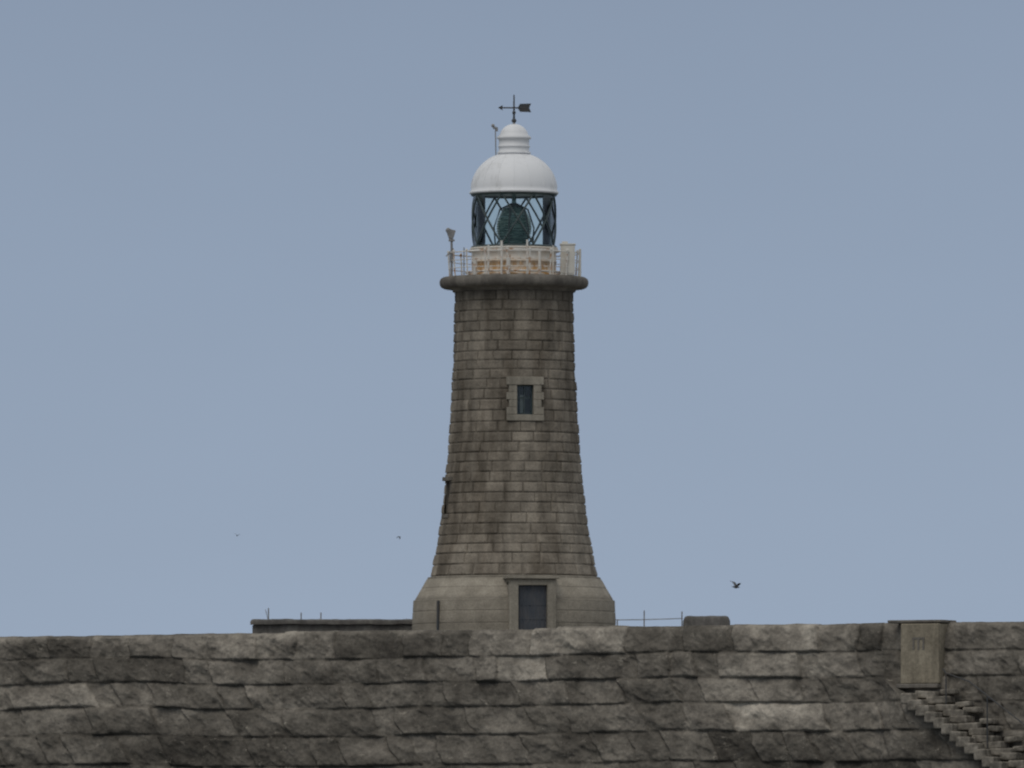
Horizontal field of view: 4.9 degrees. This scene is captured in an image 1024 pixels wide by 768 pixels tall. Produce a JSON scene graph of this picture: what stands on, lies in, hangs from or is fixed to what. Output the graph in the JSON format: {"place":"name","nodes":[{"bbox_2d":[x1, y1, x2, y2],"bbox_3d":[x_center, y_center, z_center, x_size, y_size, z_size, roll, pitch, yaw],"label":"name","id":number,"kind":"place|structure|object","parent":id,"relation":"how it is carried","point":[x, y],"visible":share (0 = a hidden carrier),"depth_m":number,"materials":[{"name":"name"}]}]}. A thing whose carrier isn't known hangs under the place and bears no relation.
{"place":"outdoors","nodes":[
{"label":"outdoors","id":0,"kind":"place"},
{"bbox_2d":[0,0,1023,636],"label":"sky","id":1,"kind":"structure","parent":0,"point":[797,226],"materials":[{"name":"blue"}]},
{"bbox_2d":[731,581,740,587],"bbox_3d":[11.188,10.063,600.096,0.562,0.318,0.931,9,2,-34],"label":"flying gull","id":2,"kind":"object","parent":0,"point":[736,585],"visible":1,"depth_m":600.10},
{"bbox_3d":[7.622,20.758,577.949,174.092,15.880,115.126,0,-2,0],"label":"pier deck","id":3,"kind":"structure","parent":0,"visible":0},
{"bbox_2d":[250,608,411,632],"bbox_3d":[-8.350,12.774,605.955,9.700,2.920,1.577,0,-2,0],"label":"parapet","id":4,"kind":"structure","parent":3,"relation":"on","point":[267,625],"depth_m":605.42,"materials":[{"name":"stone"}]},
{"bbox_2d":[616,610,682,626],"bbox_3d":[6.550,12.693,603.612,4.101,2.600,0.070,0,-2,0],"label":"pier railing","id":5,"kind":"object","parent":3,"relation":"on","point":[681,618],"visible":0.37,"depth_m":603.63,"materials":[{"name":"grey metal"}]},
{"bbox_2d":[683,616,729,625],"bbox_3d":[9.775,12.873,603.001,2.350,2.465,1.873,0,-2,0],"label":"stone block","id":6,"kind":"structure","parent":3,"relation":"on","point":[703,620],"depth_m":602.15,"materials":[{"name":"grey stone"}]},
{"label":"sea","id":7,"kind":"structure","parent":0,"visible":0},
{"bbox_2d":[0,622,1023,767],"bbox_3d":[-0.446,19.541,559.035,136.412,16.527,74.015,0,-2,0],"label":"stone pier wall","id":8,"kind":"structure","parent":7,"relation":"in","point":[765,696],"depth_m":559.31,"materials":[{"name":"grey stone"}]},
{"bbox_2d":[412,575,615,630],"bbox_3d":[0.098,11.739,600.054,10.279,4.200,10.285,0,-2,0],"label":"tower plinth","id":9,"kind":"structure","parent":8,"relation":"on","point":[473,602],"depth_m":596.23,"materials":[{"name":"grey stone"}]},
{"bbox_2d":[436,601,438,629],"bbox_3d":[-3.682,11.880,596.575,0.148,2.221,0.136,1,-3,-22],"label":"drain pipe","id":10,"kind":"object","parent":9,"relation":"attached to","point":[437,627],"visible":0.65,"depth_m":596.54,"materials":[{"name":"metal"}]},
{"bbox_2d":[431,290,597,576],"bbox_3d":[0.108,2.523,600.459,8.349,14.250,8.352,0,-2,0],"label":"tower shaft","id":11,"kind":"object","parent":9,"relation":"on","point":[516,502],"visible":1,"depth_m":597.73,"materials":[{"name":"grey stone"}]},
{"bbox_2d":[442,477,452,517],"bbox_3d":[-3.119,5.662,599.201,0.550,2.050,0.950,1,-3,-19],"label":"side window lintel and sill","id":12,"kind":"structure","parent":11,"relation":"attached to","point":[446,479],"depth_m":598.89,"materials":[{"name":"stone"}]},
{"bbox_2d":[446,481,451,513],"bbox_3d":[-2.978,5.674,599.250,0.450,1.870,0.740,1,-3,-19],"label":"side window reveal","id":13,"kind":"object","parent":11,"relation":"attached to","point":[448,486],"visible":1,"depth_m":599.46,"materials":[{"name":"stone"}]},
{"bbox_2d":[447,248,578,275],"bbox_3d":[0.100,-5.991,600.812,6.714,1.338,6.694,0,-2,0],"label":"gallery railing","id":14,"kind":"object","parent":11,"relation":"on","point":[507,258],"visible":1,"depth_m":598.29,"materials":[{"name":"white metal"}]},
{"bbox_2d":[446,228,464,275],"bbox_3d":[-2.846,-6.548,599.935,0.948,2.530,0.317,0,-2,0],"label":"fog detector","id":15,"kind":"object","parent":14,"relation":"attached to","point":[450,233],"visible":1,"depth_m":599.87,"materials":[{"name":"grey metal"}]},
{"bbox_2d":[560,241,580,276],"bbox_3d":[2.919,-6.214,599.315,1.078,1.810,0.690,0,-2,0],"label":"equipment cabinet","id":16,"kind":"object","parent":14,"relation":"on","point":[564,245],"visible":1,"depth_m":599.01,"materials":[{"name":"metal"}]},
{"bbox_2d":[440,274,587,292],"bbox_3d":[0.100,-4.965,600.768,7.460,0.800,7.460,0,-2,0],"label":"gallery cornice","id":17,"kind":"structure","parent":11,"relation":"on","point":[552,282],"depth_m":597.78,"materials":[{"name":"grey stone"}]},
{"bbox_2d":[465,240,559,274],"bbox_3d":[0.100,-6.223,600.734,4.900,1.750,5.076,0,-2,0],"label":"gallery fittings","id":18,"kind":"object","parent":17,"relation":"on","point":[501,270],"visible":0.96,"depth_m":598.57,"materials":[{"name":"white metal"}]},
{"bbox_2d":[470,246,557,274],"bbox_3d":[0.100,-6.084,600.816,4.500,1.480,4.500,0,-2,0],"label":"lantern murette","id":19,"kind":"object","parent":17,"relation":"on","point":[493,264],"visible":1,"depth_m":598.97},
{"bbox_2d":[472,251,520,272],"bbox_3d":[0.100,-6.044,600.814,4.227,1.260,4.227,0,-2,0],"label":"murette ribs","id":20,"kind":"object","parent":19,"relation":"attached to","point":[498,259],"visible":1,"depth_m":599.45,"materials":[{"name":"white paint"}]},
{"bbox_2d":[471,192,556,247],"bbox_3d":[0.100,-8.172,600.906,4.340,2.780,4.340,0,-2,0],"label":"lantern astragals","id":21,"kind":"object","parent":19,"relation":"on","point":[511,208],"visible":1,"depth_m":599.58,"materials":[{"name":"black metal"}]},
{"bbox_2d":[469,124,558,196],"bbox_3d":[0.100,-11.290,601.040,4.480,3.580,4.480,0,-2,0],"label":"lantern dome","id":22,"kind":"structure","parent":21,"relation":"on","point":[513,172],"depth_m":599.67,"materials":[{"name":"white metal"}]},
{"bbox_2d":[491,124,497,154],"bbox_3d":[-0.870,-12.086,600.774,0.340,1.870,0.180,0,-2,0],"label":"anemometer","id":23,"kind":"object","parent":22,"relation":"attached to","point":[494,127],"visible":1,"depth_m":600.75,"materials":[{"name":"grey metal"}]},
{"bbox_2d":[471,153,556,185],"bbox_3d":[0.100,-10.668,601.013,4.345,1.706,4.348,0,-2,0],"label":"dome seams","id":24,"kind":"object","parent":22,"relation":"attached to","point":[526,163],"visible":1,"depth_m":600.16,"materials":[{"name":"white paint"}]},
{"bbox_2d":[498,95,530,123],"bbox_3d":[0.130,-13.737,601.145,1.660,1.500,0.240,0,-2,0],"label":"weather vane","id":25,"kind":"object","parent":22,"relation":"on","point":[523,107],"visible":1,"depth_m":601.15,"materials":[{"name":"metal"}]},
{"bbox_2d":[473,195,554,245],"bbox_3d":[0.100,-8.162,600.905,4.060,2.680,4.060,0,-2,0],"label":"lantern glazing","id":26,"kind":"structure","parent":21,"relation":"attached to","point":[479,218],"depth_m":601.89,"materials":[{"name":"glass"}]},
{"bbox_2d":[496,194,531,243],"bbox_3d":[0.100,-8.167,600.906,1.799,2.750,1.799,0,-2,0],"label":"fresnel lens","id":27,"kind":"object","parent":19,"relation":"on","point":[518,234],"visible":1,"depth_m":600.26,"materials":[{"name":"teal glass"}]},
{"bbox_2d":[493,203,534,243],"bbox_3d":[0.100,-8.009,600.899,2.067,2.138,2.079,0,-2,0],"label":"lens frame","id":28,"kind":"object","parent":27,"relation":"attached to","point":[517,204],"visible":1,"depth_m":600.58,"materials":[{"name":"metal"}]},
{"bbox_2d":[506,377,543,420],"bbox_3d":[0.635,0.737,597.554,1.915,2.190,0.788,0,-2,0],"label":"window surround","id":29,"kind":"object","parent":11,"relation":"attached to","point":[536,383],"visible":1,"depth_m":597.36,"materials":[{"name":"grey stone"}]},
{"bbox_2d":[520,395,523,412],"bbox_3d":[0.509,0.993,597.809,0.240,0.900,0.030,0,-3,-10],"label":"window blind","id":30,"kind":"object","parent":29,"relation":"attached to","point":[521,405],"depth_m":597.79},
{"bbox_2d":[517,385,531,413],"bbox_3d":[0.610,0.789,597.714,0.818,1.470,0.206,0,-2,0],"label":"window sash","id":31,"kind":"object","parent":29,"relation":"in","point":[524,397],"depth_m":597.69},
{"bbox_2d":[518,386,530,412],"bbox_3d":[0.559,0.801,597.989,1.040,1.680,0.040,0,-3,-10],"label":"window back","id":32,"kind":"structure","parent":29,"relation":"attached to","point":[527,401],"depth_m":597.99,"materials":[{"name":"black glass"}]},
{"bbox_2d":[503,575,559,629],"bbox_3d":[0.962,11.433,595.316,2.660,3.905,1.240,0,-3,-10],"label":"door surround","id":33,"kind":"object","parent":9,"relation":"attached to","point":[515,581],"depth_m":594.93,"materials":[{"name":"stone"}]},
{"bbox_2d":[518,585,545,629],"bbox_3d":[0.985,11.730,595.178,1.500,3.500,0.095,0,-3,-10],"label":"door","id":34,"kind":"structure","parent":33,"relation":"attached to","point":[531,606],"depth_m":595.18,"materials":[{"name":"grey wood"}]},
{"bbox_2d":[888,620,955,687],"bbox_3d":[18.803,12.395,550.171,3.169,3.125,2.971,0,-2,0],"label":"pillar cap and sill","id":35,"kind":"object","parent":8,"relation":"on","point":[936,685],"visible":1,"depth_m":549.31,"materials":[{"name":"grey concrete"}]},
{"bbox_2d":[901,623,947,683],"bbox_3d":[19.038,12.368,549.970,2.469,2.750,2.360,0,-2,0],"label":"pillar shaft","id":36,"kind":"object","parent":35,"relation":"on","point":[924,666],"visible":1,"depth_m":549.17,"materials":[{"name":"grey concrete"}]},
{"bbox_2d":[912,637,924,649],"bbox_3d":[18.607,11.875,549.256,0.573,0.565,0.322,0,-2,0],"label":"pillar relief","id":37,"kind":"object","parent":36,"relation":"attached to","point":[913,641],"visible":1,"depth_m":549.25},
{"bbox_2d":[901,688,1023,767],"bbox_3d":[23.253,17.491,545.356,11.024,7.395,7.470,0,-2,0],"label":"stone steps","id":38,"kind":"structure","parent":8,"relation":"attached to","point":[934,708],"depth_m":546.64,"materials":[{"name":"grey stone"}]},
{"bbox_2d":[942,668,1023,748],"bbox_3d":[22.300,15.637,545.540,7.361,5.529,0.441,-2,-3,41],"label":"step handrail","id":39,"kind":"object","parent":8,"relation":"on","point":[946,673],"visible":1,"depth_m":546.21,"materials":[{"name":"metal"}]}
]}

